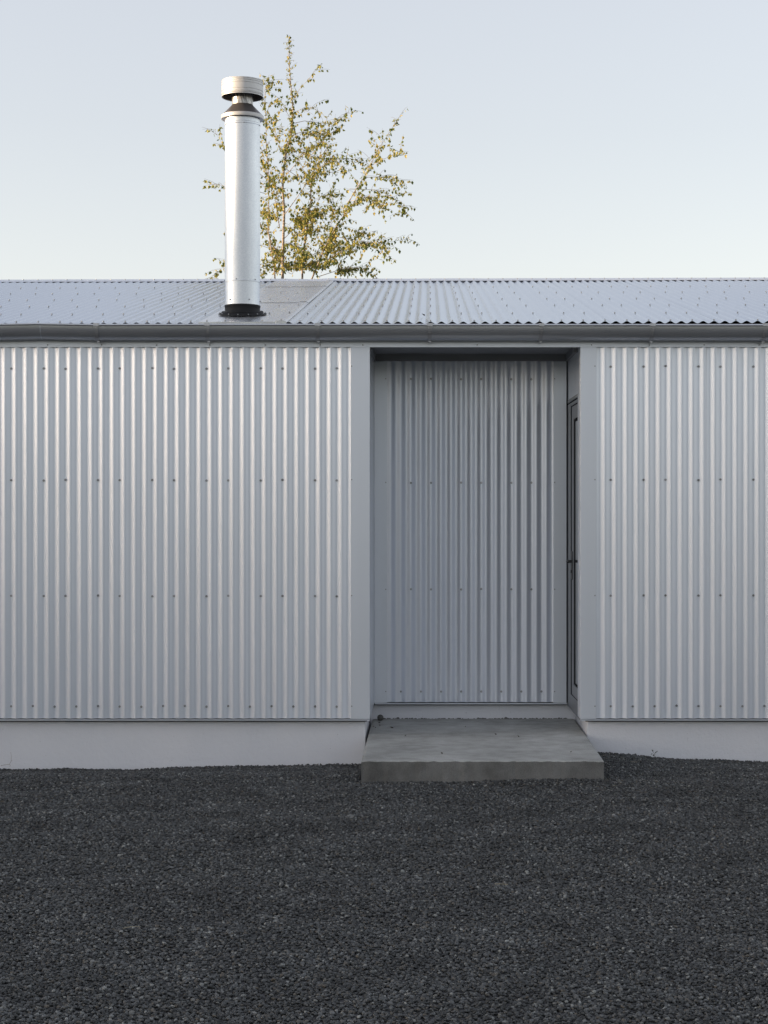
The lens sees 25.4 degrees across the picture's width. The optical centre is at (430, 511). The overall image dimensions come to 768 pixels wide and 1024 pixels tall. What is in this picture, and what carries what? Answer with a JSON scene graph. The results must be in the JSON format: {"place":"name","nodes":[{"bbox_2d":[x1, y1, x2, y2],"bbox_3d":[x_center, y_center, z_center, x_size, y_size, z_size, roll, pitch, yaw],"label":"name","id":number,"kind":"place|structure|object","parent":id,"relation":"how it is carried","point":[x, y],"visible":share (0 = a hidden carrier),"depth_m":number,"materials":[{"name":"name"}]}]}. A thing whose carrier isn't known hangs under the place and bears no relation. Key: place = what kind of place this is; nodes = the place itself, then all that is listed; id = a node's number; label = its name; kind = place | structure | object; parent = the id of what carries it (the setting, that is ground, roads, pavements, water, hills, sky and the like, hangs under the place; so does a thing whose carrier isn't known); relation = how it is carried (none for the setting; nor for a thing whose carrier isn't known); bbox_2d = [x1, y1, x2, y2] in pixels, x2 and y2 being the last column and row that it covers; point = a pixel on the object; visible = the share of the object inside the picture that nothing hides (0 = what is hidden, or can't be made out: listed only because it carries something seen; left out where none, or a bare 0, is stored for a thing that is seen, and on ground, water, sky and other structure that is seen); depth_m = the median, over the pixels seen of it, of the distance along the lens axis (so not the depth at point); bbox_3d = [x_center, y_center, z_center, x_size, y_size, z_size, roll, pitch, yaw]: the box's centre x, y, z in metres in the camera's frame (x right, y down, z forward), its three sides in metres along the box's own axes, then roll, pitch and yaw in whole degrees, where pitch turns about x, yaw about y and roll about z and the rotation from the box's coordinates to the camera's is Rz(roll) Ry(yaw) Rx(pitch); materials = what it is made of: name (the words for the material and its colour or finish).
{"place":"outdoors","nodes":[
{"label":"outdoors","id":0,"kind":"place"},
{"bbox_2d":[377,714,383,720],"bbox_3d":[-0.375,1.552,12.835,0.048,0.048,0.048,0,0,0],"label":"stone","id":1,"kind":"object","parent":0,"point":[380,717],"visible":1,"depth_m":12.82,"materials":[{"name":"black stone"}]},
{"bbox_2d":[0,0,767,279],"label":"sky","id":2,"kind":"structure","parent":0,"point":[543,138],"materials":[{"name":"white"}]},
{"bbox_2d":[383,717,566,718],"bbox_3d":[0.324,1.571,12.947,1.442,0.022,0.022,0,0,0],"label":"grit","id":3,"kind":"object","parent":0,"point":[478,718],"visible":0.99,"depth_m":12.94,"materials":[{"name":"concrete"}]},
{"bbox_3d":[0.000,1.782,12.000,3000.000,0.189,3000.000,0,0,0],"label":"ground","id":4,"kind":"structure","parent":0,"visible":0},
{"bbox_2d":[203,34,418,278],"bbox_3d":[-1.900,-2.748,25.747,3.479,9.098,2.611,0,0,0],"label":"birch tree","id":5,"kind":"object","parent":4,"relation":"on","point":[301,223],"visible":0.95,"depth_m":25.89,"materials":[{"name":"green plant"}]},
{"bbox_2d":[0,76,767,769],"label":"house","id":6,"kind":"structure","parent":4,"relation":"on","point":[248,516],"depth_m":12.01,"materials":[{"name":"metal"}]},
{"bbox_2d":[566,394,577,715],"bbox_3d":[1.051,0.308,12.556,0.098,2.307,0.749,0,0,0],"label":"door","id":7,"kind":"structure","parent":6,"relation":"in","point":[572,407],"depth_m":12.55,"materials":[{"name":"metal"}]},
{"bbox_2d":[0,752,767,1023],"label":"gravel","id":8,"kind":"structure","parent":4,"relation":"on","point":[334,893],"depth_m":7.50,"materials":[{"name":"black gravel"}]},
{"bbox_2d":[361,719,603,782],"bbox_3d":[0.332,1.787,11.860,1.537,0.426,2.189,0,0,0],"label":"concrete step","id":9,"kind":"object","parent":4,"relation":"on","point":[480,750],"visible":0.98,"depth_m":11.18,"materials":[{"name":"grey concrete"}]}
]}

